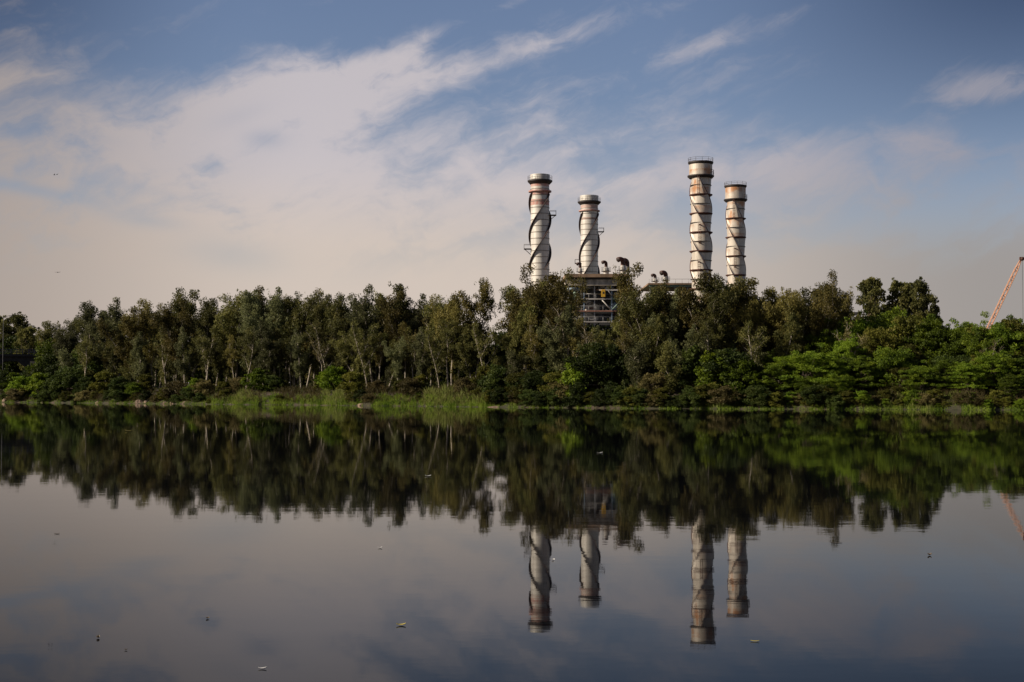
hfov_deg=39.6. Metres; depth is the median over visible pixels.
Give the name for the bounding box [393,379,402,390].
shrub
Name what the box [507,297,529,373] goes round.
eucalyptus tree
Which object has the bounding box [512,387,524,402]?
shrub
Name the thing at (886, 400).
shrub
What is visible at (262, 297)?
eucalyptus tree
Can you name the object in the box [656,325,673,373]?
eucalyptus tree
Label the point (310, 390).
dry undergrowth
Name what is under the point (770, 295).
eucalyptus tree
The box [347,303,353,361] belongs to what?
eucalyptus tree
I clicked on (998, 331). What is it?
acacia tree
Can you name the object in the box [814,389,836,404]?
shrub
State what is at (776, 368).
acacia tree
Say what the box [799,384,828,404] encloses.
shrub
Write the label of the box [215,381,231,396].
shrub
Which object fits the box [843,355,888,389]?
acacia tree
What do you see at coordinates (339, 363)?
eucalyptus tree
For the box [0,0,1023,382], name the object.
sky
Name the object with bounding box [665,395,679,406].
shrub
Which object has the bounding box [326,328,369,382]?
eucalyptus tree
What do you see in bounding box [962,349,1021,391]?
acacia tree
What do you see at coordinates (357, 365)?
eucalyptus tree
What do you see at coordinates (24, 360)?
road bridge
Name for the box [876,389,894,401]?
shrub
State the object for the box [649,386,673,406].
shrub
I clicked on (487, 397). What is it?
shrub
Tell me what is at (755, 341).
eucalyptus tree
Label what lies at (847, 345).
acacia tree
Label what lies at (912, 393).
shrub
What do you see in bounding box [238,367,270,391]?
shrub
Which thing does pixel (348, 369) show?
eucalyptus tree
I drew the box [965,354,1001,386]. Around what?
shrub
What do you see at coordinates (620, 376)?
shrub
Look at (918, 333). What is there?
acacia tree
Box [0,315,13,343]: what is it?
round tree
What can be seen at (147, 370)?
eucalyptus tree
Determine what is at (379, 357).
eucalyptus tree
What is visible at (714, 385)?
shrub
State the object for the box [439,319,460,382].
eucalyptus tree
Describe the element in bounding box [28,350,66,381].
shrub
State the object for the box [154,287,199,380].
eucalyptus tree
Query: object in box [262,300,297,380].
eucalyptus tree
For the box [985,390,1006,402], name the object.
shrub
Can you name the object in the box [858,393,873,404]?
shrub
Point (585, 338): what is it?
eucalyptus tree
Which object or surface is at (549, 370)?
shrub
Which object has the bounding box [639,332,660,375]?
eucalyptus tree
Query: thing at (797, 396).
shrub
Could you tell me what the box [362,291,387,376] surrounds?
eucalyptus tree
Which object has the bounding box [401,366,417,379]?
eucalyptus tree
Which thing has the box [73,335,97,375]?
eucalyptus tree
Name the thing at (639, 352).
eucalyptus tree
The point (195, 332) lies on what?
eucalyptus tree
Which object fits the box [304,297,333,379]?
eucalyptus tree
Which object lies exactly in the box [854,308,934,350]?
acacia tree
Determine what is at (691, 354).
shrub
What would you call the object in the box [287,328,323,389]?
eucalyptus tree
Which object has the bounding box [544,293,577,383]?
eucalyptus tree
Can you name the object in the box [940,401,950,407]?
shrub
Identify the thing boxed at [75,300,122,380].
eucalyptus tree
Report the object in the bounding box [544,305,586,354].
eucalyptus tree
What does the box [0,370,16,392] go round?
shrub
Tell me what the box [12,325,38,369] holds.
round tree
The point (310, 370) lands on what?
eucalyptus tree
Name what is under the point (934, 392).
shrub
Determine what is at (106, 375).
shrub
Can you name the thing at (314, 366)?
eucalyptus tree
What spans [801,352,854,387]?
acacia tree
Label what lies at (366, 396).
shrub
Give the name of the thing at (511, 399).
shrub
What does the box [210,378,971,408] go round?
bank reeds
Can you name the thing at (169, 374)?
eucalyptus tree
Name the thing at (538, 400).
shrub
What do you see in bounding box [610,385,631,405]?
shrub
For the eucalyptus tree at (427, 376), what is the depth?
211.21 m
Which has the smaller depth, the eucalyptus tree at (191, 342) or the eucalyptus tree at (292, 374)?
the eucalyptus tree at (292, 374)
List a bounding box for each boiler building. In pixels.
[563,274,625,328]
[640,279,691,375]
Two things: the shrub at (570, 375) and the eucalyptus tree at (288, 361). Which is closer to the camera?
the shrub at (570, 375)
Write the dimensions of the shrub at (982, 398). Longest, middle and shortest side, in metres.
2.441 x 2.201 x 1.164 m
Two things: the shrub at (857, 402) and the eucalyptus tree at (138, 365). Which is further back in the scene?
the eucalyptus tree at (138, 365)
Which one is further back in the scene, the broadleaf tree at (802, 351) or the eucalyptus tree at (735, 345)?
the eucalyptus tree at (735, 345)
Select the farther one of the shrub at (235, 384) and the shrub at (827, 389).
the shrub at (235, 384)
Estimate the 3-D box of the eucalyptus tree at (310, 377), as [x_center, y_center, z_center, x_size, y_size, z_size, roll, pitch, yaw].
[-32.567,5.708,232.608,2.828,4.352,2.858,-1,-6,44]
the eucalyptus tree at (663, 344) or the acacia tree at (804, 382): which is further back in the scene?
the eucalyptus tree at (663, 344)
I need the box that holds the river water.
[0,402,1023,681]
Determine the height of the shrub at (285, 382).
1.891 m
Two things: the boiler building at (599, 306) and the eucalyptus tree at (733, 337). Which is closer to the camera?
the eucalyptus tree at (733, 337)
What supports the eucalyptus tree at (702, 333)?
on the ground at (956, 407)
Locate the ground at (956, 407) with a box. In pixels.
[0,387,1021,409]
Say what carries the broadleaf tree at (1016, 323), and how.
on the ground at (956, 407)
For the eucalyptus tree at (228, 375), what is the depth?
244.78 m
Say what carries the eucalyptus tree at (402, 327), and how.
on the ground at (956, 407)
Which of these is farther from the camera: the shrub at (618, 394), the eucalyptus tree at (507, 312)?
the eucalyptus tree at (507, 312)
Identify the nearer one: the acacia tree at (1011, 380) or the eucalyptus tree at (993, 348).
the acacia tree at (1011, 380)
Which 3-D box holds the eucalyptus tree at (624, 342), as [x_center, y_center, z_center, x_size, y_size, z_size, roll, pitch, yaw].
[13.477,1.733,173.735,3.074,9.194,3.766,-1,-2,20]
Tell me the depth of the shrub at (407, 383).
195.71 m
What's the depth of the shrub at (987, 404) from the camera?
149.74 m
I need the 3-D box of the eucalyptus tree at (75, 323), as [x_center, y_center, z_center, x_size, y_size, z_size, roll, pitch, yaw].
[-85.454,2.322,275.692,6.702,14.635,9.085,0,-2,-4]
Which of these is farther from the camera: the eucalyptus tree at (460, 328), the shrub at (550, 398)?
the eucalyptus tree at (460, 328)
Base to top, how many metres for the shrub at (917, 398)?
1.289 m
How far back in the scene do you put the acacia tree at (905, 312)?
177.98 m
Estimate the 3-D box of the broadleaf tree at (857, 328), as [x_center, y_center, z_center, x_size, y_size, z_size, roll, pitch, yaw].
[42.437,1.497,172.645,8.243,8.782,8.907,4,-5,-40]
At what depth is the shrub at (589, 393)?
169.56 m
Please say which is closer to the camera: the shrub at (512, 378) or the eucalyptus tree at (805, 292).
the shrub at (512, 378)
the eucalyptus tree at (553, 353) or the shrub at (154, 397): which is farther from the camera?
the shrub at (154, 397)
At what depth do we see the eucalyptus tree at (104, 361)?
258.92 m
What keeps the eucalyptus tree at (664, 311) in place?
on the ground at (956, 407)
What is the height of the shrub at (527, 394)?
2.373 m
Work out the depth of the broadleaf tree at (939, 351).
167.30 m
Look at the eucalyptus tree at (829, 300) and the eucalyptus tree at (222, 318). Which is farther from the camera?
the eucalyptus tree at (222, 318)
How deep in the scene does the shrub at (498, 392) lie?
177.97 m
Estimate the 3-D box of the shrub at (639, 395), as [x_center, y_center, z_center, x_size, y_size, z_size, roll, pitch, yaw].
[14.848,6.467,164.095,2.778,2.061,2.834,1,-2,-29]
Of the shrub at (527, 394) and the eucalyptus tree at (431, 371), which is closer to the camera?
the shrub at (527, 394)
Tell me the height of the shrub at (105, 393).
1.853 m
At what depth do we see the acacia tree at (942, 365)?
156.96 m
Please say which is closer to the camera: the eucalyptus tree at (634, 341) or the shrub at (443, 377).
the eucalyptus tree at (634, 341)
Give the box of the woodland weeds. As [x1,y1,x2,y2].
[1,381,997,394]
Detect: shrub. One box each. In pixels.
[0,335,32,372]
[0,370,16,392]
[0,372,19,390]
[3,340,35,371]
[4,375,32,393]
[5,388,24,400]
[16,388,30,399]
[23,372,49,396]
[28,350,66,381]
[34,390,52,402]
[40,375,66,393]
[45,347,110,382]
[50,367,93,391]
[50,392,59,399]
[57,390,72,401]
[71,376,101,394]
[73,389,93,400]
[87,369,116,392]
[89,391,98,398]
[102,390,111,399]
[107,376,131,393]
[107,390,125,401]
[122,393,129,399]
[123,382,142,396]
[136,373,155,389]
[136,390,152,400]
[146,362,179,386]
[149,394,159,401]
[155,387,172,400]
[161,380,188,397]
[168,394,181,402]
[169,360,201,382]
[178,387,195,399]
[182,377,200,395]
[190,379,218,395]
[190,393,206,401]
[194,364,224,384]
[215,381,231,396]
[225,377,249,390]
[231,353,252,376]
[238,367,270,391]
[264,375,284,391]
[273,394,283,400]
[276,349,309,385]
[277,380,289,388]
[312,381,321,389]
[314,365,347,390]
[336,370,365,392]
[345,394,352,401]
[350,359,394,384]
[351,389,366,400]
[358,393,375,402]
[366,379,386,392]
[393,366,443,384]
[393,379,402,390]
[396,377,429,394]
[410,374,430,387]
[429,357,477,386]
[453,377,478,391]
[469,364,502,395]
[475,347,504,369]
[477,364,518,394]
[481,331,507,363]
[484,388,502,403]
[487,385,509,402]
[498,371,525,399]
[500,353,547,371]
[501,392,517,402]
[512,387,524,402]
[514,369,549,392]
[517,389,541,405]
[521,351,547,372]
[530,393,547,405]
[536,370,562,394]
[541,386,563,404]
[542,379,570,398]
[546,355,581,382]
[554,360,600,396]
[557,388,588,406]
[562,342,626,392]
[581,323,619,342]
[583,391,599,403]
[588,389,611,406]
[596,354,648,387]
[598,385,616,403]
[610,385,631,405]
[617,386,640,405]
[629,371,670,393]
[630,388,648,405]
[643,394,663,405]
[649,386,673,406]
[656,345,715,388]
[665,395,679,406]
[671,395,689,407]
[672,359,701,386]
[678,385,709,406]
[689,384,712,406]
[692,350,734,386]
[701,348,763,390]
[702,382,720,394]
[706,385,745,404]
[717,358,764,390]
[725,390,740,406]
[733,389,752,404]
[742,385,772,406]
[766,391,785,407]
[778,391,791,403]
[784,391,800,404]
[786,393,804,402]
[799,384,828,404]
[799,397,814,405]
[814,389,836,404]
[816,386,836,402]
[824,395,845,408]
[833,356,861,390]
[838,390,854,403]
[853,390,873,403]
[853,399,863,405]
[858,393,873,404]
[862,356,882,388]
[871,395,881,402]
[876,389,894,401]
[880,398,892,407]
[893,399,903,407]
[901,389,922,403]
[904,358,930,385]
[909,396,925,404]
[915,393,939,404]
[920,354,955,387]
[926,389,946,403]
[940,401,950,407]
[948,354,971,383]
[952,391,980,403]
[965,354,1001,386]
[971,396,986,404]
[981,399,993,407]
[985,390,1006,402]
[993,397,1004,406]
[1001,396,1014,406]
[1012,398,1023,408]
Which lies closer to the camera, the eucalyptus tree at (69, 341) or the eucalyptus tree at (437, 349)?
the eucalyptus tree at (437, 349)
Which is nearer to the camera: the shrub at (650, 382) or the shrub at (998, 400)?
the shrub at (998, 400)
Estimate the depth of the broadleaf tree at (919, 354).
162.91 m
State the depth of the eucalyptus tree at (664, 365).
165.98 m
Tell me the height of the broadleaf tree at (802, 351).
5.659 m
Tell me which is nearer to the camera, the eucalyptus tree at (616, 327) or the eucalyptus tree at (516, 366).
the eucalyptus tree at (616, 327)
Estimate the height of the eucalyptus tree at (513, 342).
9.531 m
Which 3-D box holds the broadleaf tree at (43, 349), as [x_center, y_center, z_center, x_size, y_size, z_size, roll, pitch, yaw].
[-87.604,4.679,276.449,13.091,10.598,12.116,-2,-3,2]
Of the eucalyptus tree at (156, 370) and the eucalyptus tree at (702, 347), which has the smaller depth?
the eucalyptus tree at (702, 347)
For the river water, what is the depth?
17.30 m
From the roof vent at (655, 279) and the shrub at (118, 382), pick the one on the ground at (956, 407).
the shrub at (118, 382)
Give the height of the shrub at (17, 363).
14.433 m
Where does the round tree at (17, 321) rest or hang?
on the ground at (956, 407)
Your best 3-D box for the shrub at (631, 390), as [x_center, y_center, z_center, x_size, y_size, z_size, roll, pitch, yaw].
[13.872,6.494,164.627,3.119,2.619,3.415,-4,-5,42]
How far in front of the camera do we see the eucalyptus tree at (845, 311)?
175.63 m
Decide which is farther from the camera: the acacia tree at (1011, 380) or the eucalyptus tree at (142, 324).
the eucalyptus tree at (142, 324)
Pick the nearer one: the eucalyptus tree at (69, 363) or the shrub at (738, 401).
the shrub at (738, 401)
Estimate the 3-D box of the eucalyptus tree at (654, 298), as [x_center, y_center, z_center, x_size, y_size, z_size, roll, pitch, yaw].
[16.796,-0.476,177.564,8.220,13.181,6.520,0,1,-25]
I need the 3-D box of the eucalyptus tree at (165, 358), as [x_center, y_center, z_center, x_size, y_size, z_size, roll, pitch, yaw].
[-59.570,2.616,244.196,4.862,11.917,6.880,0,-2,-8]
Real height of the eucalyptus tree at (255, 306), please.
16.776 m
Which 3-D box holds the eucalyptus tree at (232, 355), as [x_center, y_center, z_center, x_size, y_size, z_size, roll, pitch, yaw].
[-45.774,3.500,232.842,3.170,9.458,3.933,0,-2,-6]
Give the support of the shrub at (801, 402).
on the ground at (956, 407)
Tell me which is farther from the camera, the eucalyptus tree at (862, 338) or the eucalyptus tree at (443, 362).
the eucalyptus tree at (443, 362)
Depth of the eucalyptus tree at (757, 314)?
170.98 m
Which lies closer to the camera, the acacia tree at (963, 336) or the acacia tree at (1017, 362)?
the acacia tree at (1017, 362)
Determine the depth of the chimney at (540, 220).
319.36 m
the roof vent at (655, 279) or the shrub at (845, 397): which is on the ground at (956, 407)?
the shrub at (845, 397)
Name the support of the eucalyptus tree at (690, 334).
on the ground at (956, 407)
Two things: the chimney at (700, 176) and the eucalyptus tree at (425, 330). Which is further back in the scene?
the chimney at (700, 176)
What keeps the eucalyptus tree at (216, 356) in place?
on the ground at (956, 407)
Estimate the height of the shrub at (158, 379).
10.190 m
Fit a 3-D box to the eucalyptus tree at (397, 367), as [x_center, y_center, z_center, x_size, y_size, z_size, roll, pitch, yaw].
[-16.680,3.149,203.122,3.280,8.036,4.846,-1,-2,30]
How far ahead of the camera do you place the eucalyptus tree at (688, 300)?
173.86 m
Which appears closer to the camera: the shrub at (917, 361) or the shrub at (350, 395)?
the shrub at (917, 361)
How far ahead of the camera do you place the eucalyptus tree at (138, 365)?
246.58 m
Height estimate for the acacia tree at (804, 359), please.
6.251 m
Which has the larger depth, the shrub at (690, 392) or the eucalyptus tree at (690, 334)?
the eucalyptus tree at (690, 334)
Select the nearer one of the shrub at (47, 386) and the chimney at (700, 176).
the shrub at (47, 386)
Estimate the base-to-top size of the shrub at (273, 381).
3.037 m
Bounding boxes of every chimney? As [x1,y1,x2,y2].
[524,173,555,288]
[575,195,603,273]
[687,156,713,309]
[724,181,746,286]
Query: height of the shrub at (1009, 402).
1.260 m
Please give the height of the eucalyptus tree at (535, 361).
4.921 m
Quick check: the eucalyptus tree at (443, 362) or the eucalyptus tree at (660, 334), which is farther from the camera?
the eucalyptus tree at (443, 362)
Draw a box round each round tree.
[0,311,39,362]
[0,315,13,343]
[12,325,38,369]
[848,277,891,321]
[886,277,917,316]
[895,276,943,321]
[922,294,939,317]
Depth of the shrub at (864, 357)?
164.95 m
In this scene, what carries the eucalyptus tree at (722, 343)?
on the ground at (956, 407)
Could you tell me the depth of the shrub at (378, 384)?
200.75 m
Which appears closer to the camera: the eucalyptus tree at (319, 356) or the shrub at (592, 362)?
the shrub at (592, 362)
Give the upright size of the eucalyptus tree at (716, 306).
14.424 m
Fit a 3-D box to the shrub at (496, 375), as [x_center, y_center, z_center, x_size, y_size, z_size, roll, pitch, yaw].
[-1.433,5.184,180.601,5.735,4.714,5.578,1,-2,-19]
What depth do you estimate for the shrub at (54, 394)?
252.51 m
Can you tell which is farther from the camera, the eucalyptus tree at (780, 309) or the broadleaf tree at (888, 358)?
the eucalyptus tree at (780, 309)
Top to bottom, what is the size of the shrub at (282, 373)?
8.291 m
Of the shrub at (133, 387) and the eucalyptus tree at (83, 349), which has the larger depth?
the eucalyptus tree at (83, 349)
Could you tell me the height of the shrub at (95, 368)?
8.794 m
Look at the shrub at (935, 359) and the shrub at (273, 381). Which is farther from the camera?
the shrub at (273, 381)
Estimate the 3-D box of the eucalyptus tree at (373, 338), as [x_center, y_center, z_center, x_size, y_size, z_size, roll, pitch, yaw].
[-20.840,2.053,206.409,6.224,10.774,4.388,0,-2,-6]
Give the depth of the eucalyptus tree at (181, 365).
237.83 m
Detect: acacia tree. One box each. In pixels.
[745,371,773,390]
[747,359,803,391]
[760,349,776,380]
[772,342,847,387]
[793,376,818,392]
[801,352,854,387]
[802,318,844,374]
[810,370,856,394]
[818,333,871,360]
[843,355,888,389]
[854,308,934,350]
[876,305,935,320]
[889,359,948,392]
[901,313,957,364]
[928,322,982,357]
[928,357,964,387]
[944,361,987,391]
[949,317,989,331]
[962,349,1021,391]
[967,311,1023,371]
[990,356,1023,390]
[991,314,1022,326]
[992,373,1023,395]
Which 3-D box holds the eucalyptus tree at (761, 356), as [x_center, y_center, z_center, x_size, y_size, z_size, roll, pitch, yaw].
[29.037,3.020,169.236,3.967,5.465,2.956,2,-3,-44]
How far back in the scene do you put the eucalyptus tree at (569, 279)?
194.44 m
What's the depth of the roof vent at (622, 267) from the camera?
306.25 m
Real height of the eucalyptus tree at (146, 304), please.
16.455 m
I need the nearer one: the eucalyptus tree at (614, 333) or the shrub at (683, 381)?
the shrub at (683, 381)
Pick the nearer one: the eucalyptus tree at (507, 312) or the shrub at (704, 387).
the shrub at (704, 387)
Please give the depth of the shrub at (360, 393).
198.60 m
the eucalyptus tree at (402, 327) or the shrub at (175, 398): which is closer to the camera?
the eucalyptus tree at (402, 327)
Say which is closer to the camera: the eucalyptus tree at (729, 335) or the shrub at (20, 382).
the eucalyptus tree at (729, 335)
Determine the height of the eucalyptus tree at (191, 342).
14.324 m
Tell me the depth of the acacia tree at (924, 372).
156.61 m
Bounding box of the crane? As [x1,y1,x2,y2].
[986,257,1023,328]
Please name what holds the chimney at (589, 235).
on the ground at (956, 407)
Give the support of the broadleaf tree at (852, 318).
on the ground at (956, 407)
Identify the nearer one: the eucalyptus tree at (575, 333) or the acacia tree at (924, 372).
the acacia tree at (924, 372)
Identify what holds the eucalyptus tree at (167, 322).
on the ground at (956, 407)
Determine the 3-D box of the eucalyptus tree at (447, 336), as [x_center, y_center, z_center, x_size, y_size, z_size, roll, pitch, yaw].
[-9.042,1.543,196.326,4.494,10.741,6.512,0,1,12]
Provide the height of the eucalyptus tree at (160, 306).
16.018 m
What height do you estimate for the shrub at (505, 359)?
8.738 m
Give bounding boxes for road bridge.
[0,349,38,371]
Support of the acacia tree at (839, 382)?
on the ground at (956, 407)
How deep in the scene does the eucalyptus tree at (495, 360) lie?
187.86 m
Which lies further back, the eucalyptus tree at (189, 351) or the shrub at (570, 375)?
the eucalyptus tree at (189, 351)
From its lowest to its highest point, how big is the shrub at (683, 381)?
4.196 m
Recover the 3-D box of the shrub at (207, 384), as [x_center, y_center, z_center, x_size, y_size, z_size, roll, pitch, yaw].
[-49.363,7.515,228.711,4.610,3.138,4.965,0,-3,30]
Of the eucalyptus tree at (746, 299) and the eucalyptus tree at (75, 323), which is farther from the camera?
the eucalyptus tree at (75, 323)
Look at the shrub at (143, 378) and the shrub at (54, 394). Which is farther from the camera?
the shrub at (54, 394)
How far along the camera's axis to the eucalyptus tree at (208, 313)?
243.17 m
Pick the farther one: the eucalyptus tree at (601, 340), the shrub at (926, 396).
the eucalyptus tree at (601, 340)
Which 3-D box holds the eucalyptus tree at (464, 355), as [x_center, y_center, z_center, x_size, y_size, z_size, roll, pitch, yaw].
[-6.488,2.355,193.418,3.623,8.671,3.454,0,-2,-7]
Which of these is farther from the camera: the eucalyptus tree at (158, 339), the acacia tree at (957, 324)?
the eucalyptus tree at (158, 339)
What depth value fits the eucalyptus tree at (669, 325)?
180.40 m
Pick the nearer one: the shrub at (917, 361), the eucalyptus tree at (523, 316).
the shrub at (917, 361)
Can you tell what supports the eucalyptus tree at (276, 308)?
on the ground at (956, 407)
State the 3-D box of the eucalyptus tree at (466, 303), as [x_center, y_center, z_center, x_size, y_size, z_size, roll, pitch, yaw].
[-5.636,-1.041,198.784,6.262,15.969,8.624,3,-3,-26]
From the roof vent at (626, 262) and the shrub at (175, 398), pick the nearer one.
the shrub at (175, 398)
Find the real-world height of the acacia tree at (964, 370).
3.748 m
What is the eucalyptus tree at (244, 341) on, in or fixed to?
on the ground at (956, 407)
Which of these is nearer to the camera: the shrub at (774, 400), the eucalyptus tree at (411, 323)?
the shrub at (774, 400)
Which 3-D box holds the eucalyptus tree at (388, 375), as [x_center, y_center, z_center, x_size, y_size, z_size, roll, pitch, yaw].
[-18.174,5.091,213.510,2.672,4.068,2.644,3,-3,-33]
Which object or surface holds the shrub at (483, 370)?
on the ground at (956, 407)
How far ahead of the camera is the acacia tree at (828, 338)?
170.74 m
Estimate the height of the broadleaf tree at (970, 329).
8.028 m
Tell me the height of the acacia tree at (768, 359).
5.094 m
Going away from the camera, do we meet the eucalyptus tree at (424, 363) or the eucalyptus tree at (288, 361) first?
the eucalyptus tree at (424, 363)
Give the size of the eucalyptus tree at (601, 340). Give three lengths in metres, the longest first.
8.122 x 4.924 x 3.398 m
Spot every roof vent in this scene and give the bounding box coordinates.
[576,262,583,273]
[601,260,610,273]
[616,257,627,273]
[624,258,630,273]
[651,274,658,282]
[659,270,669,282]
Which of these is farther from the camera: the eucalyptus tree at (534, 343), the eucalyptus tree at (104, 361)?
the eucalyptus tree at (104, 361)
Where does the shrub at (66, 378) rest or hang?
on the ground at (956, 407)
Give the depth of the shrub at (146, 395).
234.47 m
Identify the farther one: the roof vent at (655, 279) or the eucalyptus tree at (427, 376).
the roof vent at (655, 279)
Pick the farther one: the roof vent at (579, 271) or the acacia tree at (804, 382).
the roof vent at (579, 271)
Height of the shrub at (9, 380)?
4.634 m
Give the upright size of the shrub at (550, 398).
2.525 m
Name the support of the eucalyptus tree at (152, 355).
on the ground at (956, 407)
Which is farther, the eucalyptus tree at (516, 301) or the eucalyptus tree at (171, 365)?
the eucalyptus tree at (171, 365)
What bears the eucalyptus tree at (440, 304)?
on the ground at (956, 407)
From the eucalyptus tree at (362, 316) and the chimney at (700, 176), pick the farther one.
the chimney at (700, 176)
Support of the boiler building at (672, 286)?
on the ground at (956, 407)
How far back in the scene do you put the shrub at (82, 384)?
249.46 m
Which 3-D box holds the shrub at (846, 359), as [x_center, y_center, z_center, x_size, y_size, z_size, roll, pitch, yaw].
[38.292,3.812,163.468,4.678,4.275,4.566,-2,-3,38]
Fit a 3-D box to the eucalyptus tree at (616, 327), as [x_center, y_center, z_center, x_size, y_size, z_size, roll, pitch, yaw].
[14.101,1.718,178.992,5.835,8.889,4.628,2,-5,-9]
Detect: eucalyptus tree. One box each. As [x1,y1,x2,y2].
[34,320,59,357]
[50,317,86,358]
[52,325,79,360]
[52,347,77,374]
[73,316,99,342]
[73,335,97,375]
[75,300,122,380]
[82,297,128,379]
[95,306,151,377]
[99,333,124,377]
[100,337,112,380]
[118,298,160,343]
[118,350,145,381]
[127,357,154,385]
[130,331,152,382]
[142,328,159,387]
[148,298,198,384]
[149,315,163,386]
[151,328,169,386]
[152,317,195,378]
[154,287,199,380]
[155,303,191,387]
[157,358,174,385]
[166,353,186,381]
[172,327,211,383]
[175,334,210,377]
[188,316,201,377]
[189,297,222,378]
[190,324,226,388]
[190,325,212,367]
[194,305,228,346]
[210,291,260,378]
[210,337,224,385]
[216,334,239,381]
[222,334,240,379]
[222,370,237,381]
[234,286,290,375]
[234,323,259,387]
[235,289,274,377]
[240,367,249,380]
[241,333,261,371]
[249,285,292,385]
[252,320,284,386]
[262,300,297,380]
[273,327,285,378]
[279,291,321,385]
[279,335,302,386]
[285,360,297,385]
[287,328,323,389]
[292,302,308,385]
[300,324,326,385]
[301,287,331,385]
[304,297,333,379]
[304,321,330,370]
[305,368,318,386]
[307,304,335,364]
[309,323,350,370]
[321,291,355,380]
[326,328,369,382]
[331,337,351,381]
[342,285,383,381]
[343,362,355,382]
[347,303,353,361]
[347,311,388,379]
[347,318,389,387]
[350,337,374,380]
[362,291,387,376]
[366,332,387,379]
[375,290,432,377]
[378,335,408,380]
[381,281,417,385]
[382,293,430,366]
[385,297,409,380]
[385,361,392,385]
[387,325,411,386]
[397,321,414,378]
[401,335,419,377]
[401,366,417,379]
[409,315,433,352]
[411,326,440,381]
[417,320,437,383]
[422,295,461,382]
[423,330,451,388]
[425,367,436,384]
[429,293,464,383]
[432,317,457,386]
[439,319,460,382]
[444,319,475,380]
[450,277,500,376]
[451,328,476,377]
[467,319,508,366]
[488,284,539,372]
[491,356,505,367]
[496,289,531,374]
[497,319,527,371]
[503,297,531,368]
[505,347,529,373]
[506,281,554,369]
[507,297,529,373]
[519,263,574,349]
[520,312,545,369]
[521,267,576,360]
[524,354,546,373]
[534,305,577,372]
[543,347,560,368]
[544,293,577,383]
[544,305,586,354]
[545,275,589,354]
[557,318,589,353]
[560,315,591,358]
[573,325,606,356]
[574,320,596,354]
[584,326,614,349]
[602,322,639,352]
[605,318,621,347]
[607,261,672,364]
[614,285,665,368]
[614,318,634,357]
[614,333,644,363]
[621,335,651,387]
[635,288,689,365]
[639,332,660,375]
[640,312,668,374]
[649,300,702,383]
[652,286,692,346]
[653,340,685,391]
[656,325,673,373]
[662,324,701,379]
[674,270,722,345]
[687,273,752,380]
[690,319,719,361]
[696,333,719,353]
[701,290,735,345]
[711,324,732,352]
[721,291,776,359]
[727,277,770,354]
[730,330,736,348]
[731,313,743,353]
[734,276,787,365]
[734,319,770,365]
[744,344,769,366]
[756,288,811,351]
[760,290,815,346]
[771,311,801,381]
[784,282,827,332]
[797,288,851,345]
[802,269,843,375]
[806,284,861,328]
[834,320,868,361]
[979,338,1002,355]
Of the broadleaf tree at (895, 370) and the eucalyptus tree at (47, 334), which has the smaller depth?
the broadleaf tree at (895, 370)
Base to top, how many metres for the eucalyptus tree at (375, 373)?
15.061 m
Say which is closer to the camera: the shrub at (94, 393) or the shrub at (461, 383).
the shrub at (461, 383)
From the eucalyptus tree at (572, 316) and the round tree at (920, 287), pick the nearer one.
the eucalyptus tree at (572, 316)
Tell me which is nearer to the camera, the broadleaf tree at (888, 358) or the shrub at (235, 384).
the broadleaf tree at (888, 358)
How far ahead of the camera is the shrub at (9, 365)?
344.80 m
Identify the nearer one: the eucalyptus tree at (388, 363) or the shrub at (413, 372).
the eucalyptus tree at (388, 363)
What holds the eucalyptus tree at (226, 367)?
on the ground at (956, 407)
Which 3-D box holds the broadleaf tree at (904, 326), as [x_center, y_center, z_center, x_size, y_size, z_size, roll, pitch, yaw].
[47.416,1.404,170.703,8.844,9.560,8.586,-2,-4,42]
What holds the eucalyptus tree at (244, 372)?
on the ground at (956, 407)
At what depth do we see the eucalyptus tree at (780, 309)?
172.01 m
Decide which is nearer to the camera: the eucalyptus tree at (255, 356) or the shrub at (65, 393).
the eucalyptus tree at (255, 356)
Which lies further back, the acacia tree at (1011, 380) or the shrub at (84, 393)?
the shrub at (84, 393)
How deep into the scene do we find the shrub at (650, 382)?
166.79 m
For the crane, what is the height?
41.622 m
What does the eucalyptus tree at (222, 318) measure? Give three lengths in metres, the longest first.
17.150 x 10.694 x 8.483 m
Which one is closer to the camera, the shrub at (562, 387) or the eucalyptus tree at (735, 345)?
the shrub at (562, 387)
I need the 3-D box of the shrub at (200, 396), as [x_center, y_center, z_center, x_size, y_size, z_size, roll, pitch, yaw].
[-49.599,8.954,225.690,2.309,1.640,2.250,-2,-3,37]
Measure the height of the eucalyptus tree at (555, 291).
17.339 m
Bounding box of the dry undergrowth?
[0,381,1023,407]
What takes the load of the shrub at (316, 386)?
on the ground at (956, 407)
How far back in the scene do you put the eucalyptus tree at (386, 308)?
207.99 m
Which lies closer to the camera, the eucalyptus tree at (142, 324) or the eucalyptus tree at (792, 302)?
the eucalyptus tree at (792, 302)
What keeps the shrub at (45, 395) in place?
on the ground at (956, 407)
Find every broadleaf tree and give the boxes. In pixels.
[25,337,61,374]
[774,345,816,381]
[822,315,863,375]
[832,317,879,355]
[855,326,902,357]
[856,346,917,387]
[875,314,927,352]
[883,344,932,386]
[885,367,912,392]
[915,325,963,364]
[962,325,996,354]
[964,338,1006,369]
[1001,317,1023,357]
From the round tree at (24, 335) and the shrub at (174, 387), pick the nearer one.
the shrub at (174, 387)
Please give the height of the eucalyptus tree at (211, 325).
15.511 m

